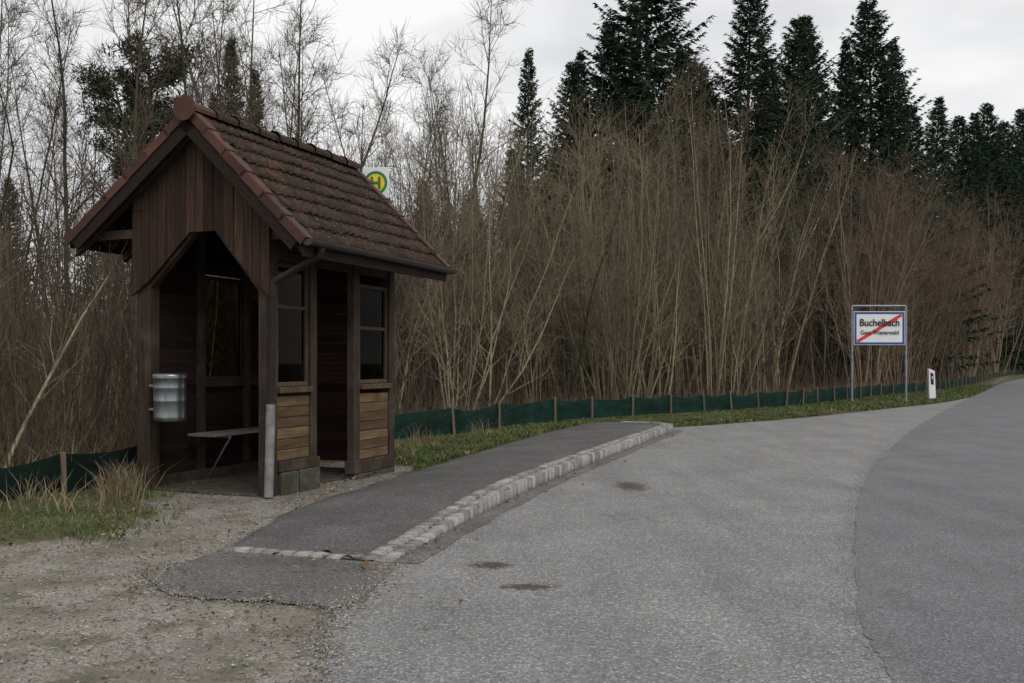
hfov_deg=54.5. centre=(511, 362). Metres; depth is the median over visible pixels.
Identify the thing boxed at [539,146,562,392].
spruce tree
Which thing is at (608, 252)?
bare shrub
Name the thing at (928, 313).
bare shrub
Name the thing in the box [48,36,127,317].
bare tree
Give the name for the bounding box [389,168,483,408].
bare shrub
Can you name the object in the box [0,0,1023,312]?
sky
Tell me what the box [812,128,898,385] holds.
bare shrub
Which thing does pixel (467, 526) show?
gutter strip
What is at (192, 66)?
bare tree
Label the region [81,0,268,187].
bare tree
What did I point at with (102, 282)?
spruce tree
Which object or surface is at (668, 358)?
bare shrub
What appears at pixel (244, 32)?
bare tree
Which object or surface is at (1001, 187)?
spruce tree
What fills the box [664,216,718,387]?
bare shrub
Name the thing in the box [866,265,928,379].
bare shrub
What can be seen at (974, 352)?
bare shrub
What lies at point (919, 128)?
spruce tree
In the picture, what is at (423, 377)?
bare shrub
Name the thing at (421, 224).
spruce tree
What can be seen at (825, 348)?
bare shrub
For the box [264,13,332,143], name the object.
bare tree
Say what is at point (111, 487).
dry grass
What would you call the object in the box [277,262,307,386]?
window
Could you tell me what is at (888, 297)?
bare shrub
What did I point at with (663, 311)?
bare shrub
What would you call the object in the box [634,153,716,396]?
bare shrub
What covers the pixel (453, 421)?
fence
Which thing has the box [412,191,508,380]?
spruce tree
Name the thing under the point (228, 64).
bare tree
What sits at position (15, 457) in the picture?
bramble undergrowth
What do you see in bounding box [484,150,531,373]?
spruce tree
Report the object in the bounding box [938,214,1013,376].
bare shrub
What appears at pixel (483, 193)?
bare shrub
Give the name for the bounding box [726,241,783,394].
bare shrub
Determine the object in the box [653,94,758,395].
bare shrub
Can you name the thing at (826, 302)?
bare shrub
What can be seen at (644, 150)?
bare tree
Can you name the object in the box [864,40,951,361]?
spruce tree
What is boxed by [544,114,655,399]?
bare shrub
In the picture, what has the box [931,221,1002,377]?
bare shrub
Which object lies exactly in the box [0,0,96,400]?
bare tree
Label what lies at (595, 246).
bare shrub
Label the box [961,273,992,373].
bare shrub
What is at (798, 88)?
bare tree
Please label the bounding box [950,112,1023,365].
spruce tree
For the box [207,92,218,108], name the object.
spruce tree
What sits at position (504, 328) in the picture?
bare shrub
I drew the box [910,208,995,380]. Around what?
bare shrub
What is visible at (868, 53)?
spruce tree
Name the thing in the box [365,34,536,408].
bare tree
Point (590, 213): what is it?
bare shrub
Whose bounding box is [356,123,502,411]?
bare shrub
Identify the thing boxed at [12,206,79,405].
bare shrub
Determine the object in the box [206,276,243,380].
window
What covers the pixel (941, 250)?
bare shrub
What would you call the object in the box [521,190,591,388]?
bare shrub
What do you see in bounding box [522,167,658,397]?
bare shrub
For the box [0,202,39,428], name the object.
bare shrub
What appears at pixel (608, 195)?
bare shrub
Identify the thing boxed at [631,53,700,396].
bare shrub
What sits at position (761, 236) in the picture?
bare shrub
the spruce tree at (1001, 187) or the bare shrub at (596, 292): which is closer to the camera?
the bare shrub at (596, 292)
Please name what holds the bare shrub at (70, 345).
on the ground at (50, 643)
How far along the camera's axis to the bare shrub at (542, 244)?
33.01 m
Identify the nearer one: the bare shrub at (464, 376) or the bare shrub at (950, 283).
the bare shrub at (464, 376)
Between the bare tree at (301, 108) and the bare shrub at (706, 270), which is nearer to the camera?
the bare shrub at (706, 270)
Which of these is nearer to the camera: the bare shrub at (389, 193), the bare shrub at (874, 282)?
the bare shrub at (389, 193)
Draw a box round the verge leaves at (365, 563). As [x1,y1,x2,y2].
[254,399,934,568]
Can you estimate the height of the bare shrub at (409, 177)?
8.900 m
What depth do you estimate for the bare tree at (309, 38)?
33.47 m
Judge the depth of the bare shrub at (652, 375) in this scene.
27.36 m
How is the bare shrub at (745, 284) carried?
on the ground at (50, 643)
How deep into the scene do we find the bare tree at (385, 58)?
23.24 m
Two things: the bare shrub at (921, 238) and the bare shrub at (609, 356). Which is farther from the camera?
the bare shrub at (921, 238)
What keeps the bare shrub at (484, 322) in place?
on the ground at (50, 643)
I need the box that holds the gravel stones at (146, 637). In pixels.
[0,506,395,682]
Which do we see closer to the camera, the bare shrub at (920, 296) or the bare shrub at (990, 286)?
the bare shrub at (920, 296)
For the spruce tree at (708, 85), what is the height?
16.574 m
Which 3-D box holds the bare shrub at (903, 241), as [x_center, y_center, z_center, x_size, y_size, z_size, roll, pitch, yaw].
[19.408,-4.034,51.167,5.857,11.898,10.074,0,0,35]
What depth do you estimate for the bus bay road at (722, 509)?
5.97 m
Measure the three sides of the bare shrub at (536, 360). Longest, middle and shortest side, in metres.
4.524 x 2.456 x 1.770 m
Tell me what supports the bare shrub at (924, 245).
on the ground at (50, 643)
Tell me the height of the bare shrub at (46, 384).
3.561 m
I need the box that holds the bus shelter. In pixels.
[64,95,456,496]
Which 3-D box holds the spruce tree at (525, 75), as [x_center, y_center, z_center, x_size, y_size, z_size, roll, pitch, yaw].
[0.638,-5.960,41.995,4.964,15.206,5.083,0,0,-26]
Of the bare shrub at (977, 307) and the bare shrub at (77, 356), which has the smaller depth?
the bare shrub at (77, 356)
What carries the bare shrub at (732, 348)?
on the ground at (50, 643)
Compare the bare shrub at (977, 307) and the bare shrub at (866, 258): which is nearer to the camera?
the bare shrub at (866, 258)
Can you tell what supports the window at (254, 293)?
in the bus shelter
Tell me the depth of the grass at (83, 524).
8.07 m
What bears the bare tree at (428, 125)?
on the ground at (50, 643)
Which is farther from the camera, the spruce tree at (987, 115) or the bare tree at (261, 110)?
the spruce tree at (987, 115)
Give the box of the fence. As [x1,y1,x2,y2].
[0,369,1023,501]
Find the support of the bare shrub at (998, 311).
on the ground at (50, 643)
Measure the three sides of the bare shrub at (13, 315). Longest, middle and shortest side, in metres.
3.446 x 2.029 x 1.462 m
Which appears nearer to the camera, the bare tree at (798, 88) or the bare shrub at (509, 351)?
the bare shrub at (509, 351)
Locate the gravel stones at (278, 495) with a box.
[146,465,421,507]
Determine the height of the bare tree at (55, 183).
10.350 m
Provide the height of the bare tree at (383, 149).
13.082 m
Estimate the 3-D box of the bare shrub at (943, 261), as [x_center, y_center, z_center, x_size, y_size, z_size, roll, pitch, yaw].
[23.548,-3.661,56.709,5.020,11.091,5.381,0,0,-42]
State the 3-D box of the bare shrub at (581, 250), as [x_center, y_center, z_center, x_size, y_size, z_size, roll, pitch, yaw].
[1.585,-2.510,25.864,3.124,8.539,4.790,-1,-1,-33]
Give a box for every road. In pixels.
[319,397,970,682]
[852,379,1023,682]
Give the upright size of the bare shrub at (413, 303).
5.799 m
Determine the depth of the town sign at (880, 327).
31.45 m
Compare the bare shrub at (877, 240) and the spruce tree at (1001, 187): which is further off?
the spruce tree at (1001, 187)
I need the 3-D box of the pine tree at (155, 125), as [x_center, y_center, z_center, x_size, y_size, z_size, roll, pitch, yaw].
[-7.296,-2.754,21.025,3.006,8.761,2.937,0,0,28]
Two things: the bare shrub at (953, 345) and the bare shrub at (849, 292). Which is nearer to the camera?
the bare shrub at (849, 292)
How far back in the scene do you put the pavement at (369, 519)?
8.96 m
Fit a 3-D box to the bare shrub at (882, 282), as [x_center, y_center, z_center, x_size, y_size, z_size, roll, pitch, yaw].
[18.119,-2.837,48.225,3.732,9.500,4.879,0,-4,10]
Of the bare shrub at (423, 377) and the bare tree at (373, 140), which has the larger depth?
the bare shrub at (423, 377)
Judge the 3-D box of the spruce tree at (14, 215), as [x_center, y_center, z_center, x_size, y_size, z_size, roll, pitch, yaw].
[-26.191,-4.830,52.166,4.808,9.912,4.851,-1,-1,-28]
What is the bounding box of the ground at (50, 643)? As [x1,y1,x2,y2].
[0,319,1023,682]
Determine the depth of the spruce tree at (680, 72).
51.83 m
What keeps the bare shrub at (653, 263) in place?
on the ground at (50, 643)
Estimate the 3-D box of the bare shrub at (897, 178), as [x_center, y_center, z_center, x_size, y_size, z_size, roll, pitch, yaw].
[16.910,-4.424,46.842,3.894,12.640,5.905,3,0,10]
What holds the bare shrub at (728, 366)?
on the ground at (50, 643)
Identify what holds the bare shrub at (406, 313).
on the ground at (50, 643)
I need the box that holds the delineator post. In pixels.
[927,368,935,398]
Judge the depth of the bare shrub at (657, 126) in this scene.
31.17 m
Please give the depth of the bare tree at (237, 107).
22.88 m
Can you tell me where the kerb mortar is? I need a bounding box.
[358,441,628,561]
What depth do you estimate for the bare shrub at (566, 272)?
28.70 m
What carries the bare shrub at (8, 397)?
on the ground at (50, 643)
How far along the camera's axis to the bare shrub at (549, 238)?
28.05 m
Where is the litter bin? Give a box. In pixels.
[149,373,187,421]
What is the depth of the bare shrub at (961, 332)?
64.78 m
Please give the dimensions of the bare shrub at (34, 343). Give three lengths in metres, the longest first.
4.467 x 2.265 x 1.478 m
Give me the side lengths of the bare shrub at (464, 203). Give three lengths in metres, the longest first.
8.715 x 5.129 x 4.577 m
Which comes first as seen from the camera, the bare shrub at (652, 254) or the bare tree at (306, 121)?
the bare tree at (306, 121)
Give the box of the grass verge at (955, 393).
[765,384,991,410]
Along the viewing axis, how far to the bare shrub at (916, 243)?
50.98 m
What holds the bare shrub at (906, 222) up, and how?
on the ground at (50, 643)
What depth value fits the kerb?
8.60 m
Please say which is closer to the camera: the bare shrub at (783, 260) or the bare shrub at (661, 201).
the bare shrub at (661, 201)
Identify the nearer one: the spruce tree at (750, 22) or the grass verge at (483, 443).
the grass verge at (483, 443)
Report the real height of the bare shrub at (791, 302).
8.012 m
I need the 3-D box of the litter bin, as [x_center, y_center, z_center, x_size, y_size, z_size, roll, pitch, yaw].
[-3.463,0.343,10.059,0.342,0.484,0.438,0,0,-27]
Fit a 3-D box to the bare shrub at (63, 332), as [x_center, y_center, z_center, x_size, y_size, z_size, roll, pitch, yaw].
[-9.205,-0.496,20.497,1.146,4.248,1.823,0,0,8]
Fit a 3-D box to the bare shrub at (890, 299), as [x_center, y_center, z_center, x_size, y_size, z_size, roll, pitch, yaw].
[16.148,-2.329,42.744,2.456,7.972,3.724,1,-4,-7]
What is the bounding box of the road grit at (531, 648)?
[331,522,847,682]
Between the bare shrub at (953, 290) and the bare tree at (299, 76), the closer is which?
the bare tree at (299, 76)
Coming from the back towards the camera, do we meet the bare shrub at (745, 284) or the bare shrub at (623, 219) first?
the bare shrub at (623, 219)
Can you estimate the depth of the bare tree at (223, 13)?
29.35 m
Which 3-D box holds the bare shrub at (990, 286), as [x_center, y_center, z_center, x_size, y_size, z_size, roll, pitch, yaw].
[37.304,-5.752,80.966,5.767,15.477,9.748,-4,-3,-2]
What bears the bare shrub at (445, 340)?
on the ground at (50, 643)
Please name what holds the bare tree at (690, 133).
on the ground at (50, 643)
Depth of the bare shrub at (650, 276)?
25.42 m
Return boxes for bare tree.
[0,0,82,215]
[0,0,90,242]
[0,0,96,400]
[0,0,132,427]
[0,38,61,449]
[0,39,81,340]
[0,44,62,376]
[0,97,76,442]
[0,131,42,161]
[1,0,211,448]
[13,93,91,318]
[46,0,183,419]
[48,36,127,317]
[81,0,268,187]
[93,32,266,372]
[116,0,255,121]
[126,19,244,278]
[164,23,276,130]
[170,0,308,130]
[173,0,284,132]
[178,0,284,115]
[205,18,278,130]
[209,69,287,278]
[223,98,328,277]
[238,69,287,279]
[239,0,363,148]
[242,0,340,133]
[261,29,311,141]
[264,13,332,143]
[300,51,403,372]
[332,90,433,304]
[350,19,433,220]
[357,92,423,288]
[394,65,522,404]
[395,70,468,384]
[396,102,456,387]
[406,36,474,410]
[407,0,533,371]
[457,110,549,396]
[595,95,665,350]
[606,91,670,260]
[635,43,795,393]
[640,69,738,384]
[713,89,792,293]
[764,85,838,388]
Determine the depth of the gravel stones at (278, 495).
9.69 m
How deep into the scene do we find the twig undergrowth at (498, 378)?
23.59 m
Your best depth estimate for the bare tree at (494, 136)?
33.60 m
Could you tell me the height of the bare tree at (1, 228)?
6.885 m
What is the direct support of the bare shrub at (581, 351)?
on the ground at (50, 643)
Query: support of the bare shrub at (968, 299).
on the ground at (50, 643)
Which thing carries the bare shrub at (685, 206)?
on the ground at (50, 643)
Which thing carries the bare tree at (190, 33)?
on the ground at (50, 643)
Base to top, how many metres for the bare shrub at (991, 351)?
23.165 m
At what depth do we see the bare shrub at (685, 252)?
32.82 m
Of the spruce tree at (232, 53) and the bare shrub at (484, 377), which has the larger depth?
the spruce tree at (232, 53)
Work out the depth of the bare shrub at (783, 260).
40.08 m
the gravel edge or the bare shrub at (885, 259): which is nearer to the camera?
the gravel edge
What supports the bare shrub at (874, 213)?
on the ground at (50, 643)
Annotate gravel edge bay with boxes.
[273,561,420,682]
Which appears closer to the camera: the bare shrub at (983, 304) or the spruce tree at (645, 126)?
the spruce tree at (645, 126)
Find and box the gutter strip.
[393,430,681,563]
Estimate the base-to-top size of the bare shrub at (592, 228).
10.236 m
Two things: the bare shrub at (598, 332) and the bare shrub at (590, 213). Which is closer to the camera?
the bare shrub at (598, 332)
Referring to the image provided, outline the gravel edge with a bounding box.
[125,561,387,612]
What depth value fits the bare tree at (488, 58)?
29.88 m
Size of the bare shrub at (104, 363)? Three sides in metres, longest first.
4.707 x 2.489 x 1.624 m
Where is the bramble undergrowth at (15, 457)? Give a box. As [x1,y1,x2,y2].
[0,358,1022,467]
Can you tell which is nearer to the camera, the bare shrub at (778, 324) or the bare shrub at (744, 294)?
the bare shrub at (778, 324)
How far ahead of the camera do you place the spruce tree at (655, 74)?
43.25 m
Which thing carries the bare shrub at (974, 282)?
on the ground at (50, 643)
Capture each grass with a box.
[0,416,490,518]
[0,479,209,553]
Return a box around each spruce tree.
[0,178,41,335]
[55,252,132,370]
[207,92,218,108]
[214,35,258,380]
[241,68,264,280]
[412,182,442,351]
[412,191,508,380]
[475,47,580,384]
[483,60,620,383]
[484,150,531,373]
[527,0,799,391]
[535,21,715,384]
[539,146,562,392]
[552,50,606,392]
[615,70,686,343]
[655,44,808,368]
[670,0,850,385]
[682,66,767,374]
[736,58,862,384]
[742,14,882,389]
[780,14,903,383]
[821,38,901,367]
[822,0,1005,374]
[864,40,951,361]
[896,104,995,368]
[919,96,1005,361]
[936,115,1022,374]
[939,133,1023,371]
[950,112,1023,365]
[966,102,1023,369]
[983,119,1023,370]
[1005,134,1023,369]
[1006,108,1023,341]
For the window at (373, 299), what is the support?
in the bus shelter
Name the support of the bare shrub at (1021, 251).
on the ground at (50, 643)
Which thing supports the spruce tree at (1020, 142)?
on the ground at (50, 643)
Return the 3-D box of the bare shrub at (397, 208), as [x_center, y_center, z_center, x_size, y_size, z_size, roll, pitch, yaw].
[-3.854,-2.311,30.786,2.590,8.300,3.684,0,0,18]
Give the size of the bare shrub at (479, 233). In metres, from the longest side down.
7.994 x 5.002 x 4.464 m
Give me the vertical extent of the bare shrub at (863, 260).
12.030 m
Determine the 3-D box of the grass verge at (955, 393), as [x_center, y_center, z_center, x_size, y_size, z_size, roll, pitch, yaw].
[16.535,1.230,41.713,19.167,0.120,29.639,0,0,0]
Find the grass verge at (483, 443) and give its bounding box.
[332,406,831,469]
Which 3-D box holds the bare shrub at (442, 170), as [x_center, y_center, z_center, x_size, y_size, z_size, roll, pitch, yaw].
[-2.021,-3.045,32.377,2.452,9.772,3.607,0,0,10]
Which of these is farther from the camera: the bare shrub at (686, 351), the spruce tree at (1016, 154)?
the spruce tree at (1016, 154)
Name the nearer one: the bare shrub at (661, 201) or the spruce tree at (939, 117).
the bare shrub at (661, 201)
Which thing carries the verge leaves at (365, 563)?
on the ground at (50, 643)
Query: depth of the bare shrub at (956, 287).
55.58 m
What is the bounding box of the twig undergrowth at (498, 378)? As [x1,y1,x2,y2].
[0,170,1023,461]
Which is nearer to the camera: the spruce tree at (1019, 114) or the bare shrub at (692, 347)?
the bare shrub at (692, 347)
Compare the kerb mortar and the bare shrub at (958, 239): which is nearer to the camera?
the kerb mortar
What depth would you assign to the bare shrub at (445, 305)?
26.20 m
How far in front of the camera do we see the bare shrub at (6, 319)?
23.05 m
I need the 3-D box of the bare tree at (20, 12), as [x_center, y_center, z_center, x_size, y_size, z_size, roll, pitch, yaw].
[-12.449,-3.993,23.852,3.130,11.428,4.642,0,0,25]
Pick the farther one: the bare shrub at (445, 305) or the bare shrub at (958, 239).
the bare shrub at (958, 239)
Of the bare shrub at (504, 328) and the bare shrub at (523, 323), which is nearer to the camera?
the bare shrub at (523, 323)
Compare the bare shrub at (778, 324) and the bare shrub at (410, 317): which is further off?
the bare shrub at (778, 324)
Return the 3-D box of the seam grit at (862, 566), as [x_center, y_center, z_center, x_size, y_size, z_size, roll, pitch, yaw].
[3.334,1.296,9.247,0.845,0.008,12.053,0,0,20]
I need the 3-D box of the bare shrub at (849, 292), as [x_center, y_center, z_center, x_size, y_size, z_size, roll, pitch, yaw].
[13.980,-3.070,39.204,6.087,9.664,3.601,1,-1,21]
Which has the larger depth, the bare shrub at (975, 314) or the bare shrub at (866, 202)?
the bare shrub at (975, 314)
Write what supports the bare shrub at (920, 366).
on the ground at (50, 643)
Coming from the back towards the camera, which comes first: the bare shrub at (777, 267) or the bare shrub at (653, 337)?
the bare shrub at (777, 267)
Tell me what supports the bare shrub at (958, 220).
on the ground at (50, 643)
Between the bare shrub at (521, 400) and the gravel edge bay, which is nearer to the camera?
the gravel edge bay
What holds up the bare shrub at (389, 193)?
on the ground at (50, 643)
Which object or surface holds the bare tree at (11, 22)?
on the ground at (50, 643)
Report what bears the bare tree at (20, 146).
on the ground at (50, 643)
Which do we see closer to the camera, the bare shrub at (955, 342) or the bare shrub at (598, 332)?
the bare shrub at (598, 332)
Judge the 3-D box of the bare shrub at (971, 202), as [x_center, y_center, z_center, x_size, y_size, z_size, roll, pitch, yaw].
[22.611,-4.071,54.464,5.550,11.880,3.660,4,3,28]
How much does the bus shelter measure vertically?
3.965 m
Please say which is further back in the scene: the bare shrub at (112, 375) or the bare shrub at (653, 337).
the bare shrub at (653, 337)
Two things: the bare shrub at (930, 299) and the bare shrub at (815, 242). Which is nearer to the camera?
the bare shrub at (815, 242)
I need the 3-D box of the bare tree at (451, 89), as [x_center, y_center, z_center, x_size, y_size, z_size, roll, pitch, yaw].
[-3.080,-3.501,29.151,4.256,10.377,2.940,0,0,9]
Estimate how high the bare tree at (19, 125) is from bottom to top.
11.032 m
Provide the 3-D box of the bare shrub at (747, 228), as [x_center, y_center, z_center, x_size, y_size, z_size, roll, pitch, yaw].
[6.566,-3.423,33.730,5.560,10.576,9.488,0,0,-32]
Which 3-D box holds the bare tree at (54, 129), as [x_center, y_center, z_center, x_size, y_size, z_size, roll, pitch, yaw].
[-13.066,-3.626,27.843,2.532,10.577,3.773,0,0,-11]
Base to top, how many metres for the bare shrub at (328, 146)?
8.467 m
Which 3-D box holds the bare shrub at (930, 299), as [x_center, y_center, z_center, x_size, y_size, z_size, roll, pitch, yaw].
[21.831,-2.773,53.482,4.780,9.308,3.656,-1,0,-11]
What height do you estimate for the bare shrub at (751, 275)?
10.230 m
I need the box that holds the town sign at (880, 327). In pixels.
[851,305,906,401]
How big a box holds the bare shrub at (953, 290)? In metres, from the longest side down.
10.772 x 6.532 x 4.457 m
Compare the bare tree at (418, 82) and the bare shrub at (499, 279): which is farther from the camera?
the bare shrub at (499, 279)
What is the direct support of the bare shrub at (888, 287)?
on the ground at (50, 643)
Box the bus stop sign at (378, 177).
[362,167,388,197]
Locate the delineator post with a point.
(931, 383)
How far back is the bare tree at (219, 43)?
36.23 m
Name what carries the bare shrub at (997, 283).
on the ground at (50, 643)
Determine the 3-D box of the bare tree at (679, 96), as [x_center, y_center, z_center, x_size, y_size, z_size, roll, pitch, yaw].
[6.218,-4.169,34.219,3.346,11.766,3.265,0,0,24]
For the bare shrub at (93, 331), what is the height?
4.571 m
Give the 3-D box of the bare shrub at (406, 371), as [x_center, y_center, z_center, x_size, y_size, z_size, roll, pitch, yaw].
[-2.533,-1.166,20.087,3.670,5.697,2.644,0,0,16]
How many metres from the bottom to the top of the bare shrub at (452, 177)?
8.014 m
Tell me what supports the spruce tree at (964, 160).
on the ground at (50, 643)
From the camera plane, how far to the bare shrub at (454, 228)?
29.50 m
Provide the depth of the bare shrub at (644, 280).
30.69 m
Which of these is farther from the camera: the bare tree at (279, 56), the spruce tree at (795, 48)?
the spruce tree at (795, 48)
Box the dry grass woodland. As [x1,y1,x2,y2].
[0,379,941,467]
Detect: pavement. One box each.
[149,551,395,607]
[231,422,659,558]
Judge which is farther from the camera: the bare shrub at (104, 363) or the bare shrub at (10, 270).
the bare shrub at (10, 270)
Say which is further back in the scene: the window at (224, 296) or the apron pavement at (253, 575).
the window at (224, 296)
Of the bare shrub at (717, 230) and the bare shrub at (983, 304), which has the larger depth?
the bare shrub at (983, 304)
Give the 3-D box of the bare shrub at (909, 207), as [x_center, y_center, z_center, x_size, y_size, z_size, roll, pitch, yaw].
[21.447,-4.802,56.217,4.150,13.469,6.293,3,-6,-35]
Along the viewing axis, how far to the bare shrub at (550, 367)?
26.75 m
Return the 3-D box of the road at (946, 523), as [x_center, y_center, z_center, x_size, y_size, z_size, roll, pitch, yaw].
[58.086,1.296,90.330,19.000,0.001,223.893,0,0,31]
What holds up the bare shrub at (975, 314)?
on the ground at (50, 643)
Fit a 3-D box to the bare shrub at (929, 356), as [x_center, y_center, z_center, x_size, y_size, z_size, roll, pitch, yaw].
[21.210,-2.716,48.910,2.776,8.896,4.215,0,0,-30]
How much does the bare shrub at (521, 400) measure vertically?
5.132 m
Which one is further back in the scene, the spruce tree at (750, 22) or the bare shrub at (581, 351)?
the spruce tree at (750, 22)
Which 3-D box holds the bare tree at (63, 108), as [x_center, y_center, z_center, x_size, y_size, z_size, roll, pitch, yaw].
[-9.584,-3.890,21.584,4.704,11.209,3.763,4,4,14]
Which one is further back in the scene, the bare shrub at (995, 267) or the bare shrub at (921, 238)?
the bare shrub at (995, 267)
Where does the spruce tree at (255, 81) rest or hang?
on the ground at (50, 643)
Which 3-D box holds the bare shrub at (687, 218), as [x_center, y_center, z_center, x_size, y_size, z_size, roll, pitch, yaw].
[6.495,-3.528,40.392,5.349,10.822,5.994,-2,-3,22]
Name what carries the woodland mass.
on the ground at (50, 643)
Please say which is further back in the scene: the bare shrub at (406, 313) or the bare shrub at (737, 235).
the bare shrub at (737, 235)
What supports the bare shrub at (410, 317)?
on the ground at (50, 643)
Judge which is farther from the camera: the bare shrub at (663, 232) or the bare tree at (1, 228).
the bare shrub at (663, 232)
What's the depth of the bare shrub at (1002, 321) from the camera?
110.30 m
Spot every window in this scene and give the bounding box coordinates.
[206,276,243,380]
[250,281,258,379]
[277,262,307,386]
[360,284,386,383]
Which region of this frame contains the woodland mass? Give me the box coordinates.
[0,160,1021,427]
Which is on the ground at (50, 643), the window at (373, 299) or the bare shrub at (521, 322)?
the bare shrub at (521, 322)
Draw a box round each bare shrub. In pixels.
[0,108,103,464]
[0,171,77,385]
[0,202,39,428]
[0,215,17,364]
[0,215,121,457]
[0,218,131,467]
[0,240,38,379]
[0,249,44,402]
[0,257,44,464]
[1,207,132,450]
[7,244,66,430]
[11,108,136,453]
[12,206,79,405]
[15,276,136,431]
[27,252,129,431]
[31,248,94,406]
[35,208,167,414]
[41,178,136,448]
[46,208,136,447]
[67,253,136,448]
[71,150,238,348]
[87,204,160,436]
[237,116,508,382]
[240,91,463,396]
[261,87,356,411]
[282,100,440,409]
[328,79,444,413]
[339,91,613,406]
[347,87,489,413]
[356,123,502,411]
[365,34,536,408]
[365,109,501,411]
[374,85,515,409]
[377,157,415,331]
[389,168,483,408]
[389,183,474,411]
[390,112,501,407]
[390,137,530,400]
[393,139,522,410]
[397,158,578,407]
[398,167,519,407]
[398,195,553,409]
[399,95,639,400]
[403,106,547,400]
[403,133,546,382]
[411,88,559,408]
[411,222,477,395]
[412,54,561,403]
[429,109,487,403]
[433,158,544,403]
[456,77,519,405]
[458,105,564,403]
[460,96,551,399]
[461,170,543,407]
[463,209,550,402]
[483,202,564,402]
[483,234,567,403]
[488,86,625,400]
[488,142,634,398]
[495,178,634,400]
[497,251,558,402]
[499,149,577,397]
[502,104,650,398]
[507,151,633,400]
[515,147,663,378]
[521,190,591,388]
[522,95,687,394]
[522,161,637,400]
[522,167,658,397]
[524,128,676,399]
[529,138,614,400]
[531,149,684,398]
[541,184,636,398]
[544,88,655,398]
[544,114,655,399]
[550,76,664,395]
[554,104,682,397]
[555,176,642,399]
[556,161,648,396]
[562,152,651,396]
[565,150,653,381]
[568,146,713,391]
[579,156,716,397]
[580,155,657,382]
[587,154,692,377]
[599,113,721,393]
[603,139,701,397]
[604,97,860,392]
[609,133,712,395]
[610,147,715,384]
[614,171,706,373]
[617,83,743,389]
[617,121,838,396]
[623,130,774,396]
[627,133,732,393]
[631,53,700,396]
[632,122,746,394]
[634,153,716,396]
[636,249,670,383]
[641,221,691,396]
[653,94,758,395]
[657,102,752,388]
[663,53,768,394]
[663,206,766,392]
[663,229,697,390]
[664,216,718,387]
[669,69,812,395]
[674,175,843,389]
[676,153,849,395]
[681,128,770,391]
[683,118,752,389]
[688,221,798,395]
[694,113,867,394]
[705,194,784,392]
[715,142,869,388]
[716,220,784,393]
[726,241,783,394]
[735,158,814,387]
[736,141,856,392]
[737,131,879,390]
[742,137,848,391]
[752,192,840,390]
[766,159,882,388]
[769,154,957,384]
[775,201,877,385]
[789,156,948,387]
[794,213,887,388]
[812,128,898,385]
[820,147,935,310]
[820,163,960,382]
[826,176,917,384]
[828,155,955,384]
[828,180,945,384]
[830,162,949,382]
[832,136,925,380]
[832,147,911,365]
[837,153,963,381]
[838,193,942,384]
[841,219,927,382]
[842,180,942,383]
[843,166,942,359]
[843,187,938,381]
[845,212,932,365]
[845,267,914,382]
[847,201,930,384]
[853,194,953,380]
[853,225,924,384]
[855,162,939,380]
[855,187,955,354]
[856,167,946,382]
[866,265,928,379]
[867,174,983,382]
[871,187,970,365]
[876,183,945,382]
[879,193,989,381]
[879,225,975,363]
[881,175,994,382]
[883,184,987,375]
[901,226,947,357]
[901,247,947,381]
[902,170,980,372]
[905,222,988,380]
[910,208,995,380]
[910,215,987,380]
[912,201,970,346]
[914,188,982,380]
[925,209,994,380]
[926,197,990,379]
[926,201,1023,380]
[927,220,1023,378]
[928,199,1023,373]
[930,205,1008,379]
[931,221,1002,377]
[931,259,982,377]
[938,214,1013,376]
[940,165,1022,371]
[941,227,1004,378]
[942,247,1006,378]
[944,222,1013,373]
[946,241,976,378]
[948,252,977,364]
[952,198,1023,374]
[954,236,1010,376]
[956,204,1016,375]
[956,208,1023,374]
[961,219,1023,373]
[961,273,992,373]
[983,250,1020,368]
[995,185,1023,372]
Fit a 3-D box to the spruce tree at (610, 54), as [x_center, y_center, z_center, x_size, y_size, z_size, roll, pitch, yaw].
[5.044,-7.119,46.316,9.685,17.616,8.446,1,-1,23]
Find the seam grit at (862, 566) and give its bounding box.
[816,450,918,682]
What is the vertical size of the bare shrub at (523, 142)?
9.595 m
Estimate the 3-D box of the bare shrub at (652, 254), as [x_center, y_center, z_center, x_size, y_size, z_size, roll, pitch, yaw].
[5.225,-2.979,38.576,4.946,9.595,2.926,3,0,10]
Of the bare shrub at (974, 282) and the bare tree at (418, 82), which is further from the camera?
the bare shrub at (974, 282)
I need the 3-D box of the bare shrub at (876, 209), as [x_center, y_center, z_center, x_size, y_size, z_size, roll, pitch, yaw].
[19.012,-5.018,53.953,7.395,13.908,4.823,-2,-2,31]
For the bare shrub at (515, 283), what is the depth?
27.80 m
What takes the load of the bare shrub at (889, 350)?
on the ground at (50, 643)
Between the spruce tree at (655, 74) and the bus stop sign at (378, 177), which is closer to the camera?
the bus stop sign at (378, 177)
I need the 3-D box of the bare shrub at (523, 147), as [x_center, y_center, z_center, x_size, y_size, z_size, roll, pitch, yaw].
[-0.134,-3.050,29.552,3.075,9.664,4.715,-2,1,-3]
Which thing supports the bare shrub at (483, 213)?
on the ground at (50, 643)
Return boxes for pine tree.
[69,62,159,179]
[83,25,210,372]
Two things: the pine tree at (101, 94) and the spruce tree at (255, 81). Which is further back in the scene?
the spruce tree at (255, 81)
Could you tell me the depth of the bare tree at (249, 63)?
25.24 m
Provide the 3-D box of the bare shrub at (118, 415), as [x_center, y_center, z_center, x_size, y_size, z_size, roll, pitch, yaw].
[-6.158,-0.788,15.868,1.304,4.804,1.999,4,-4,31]

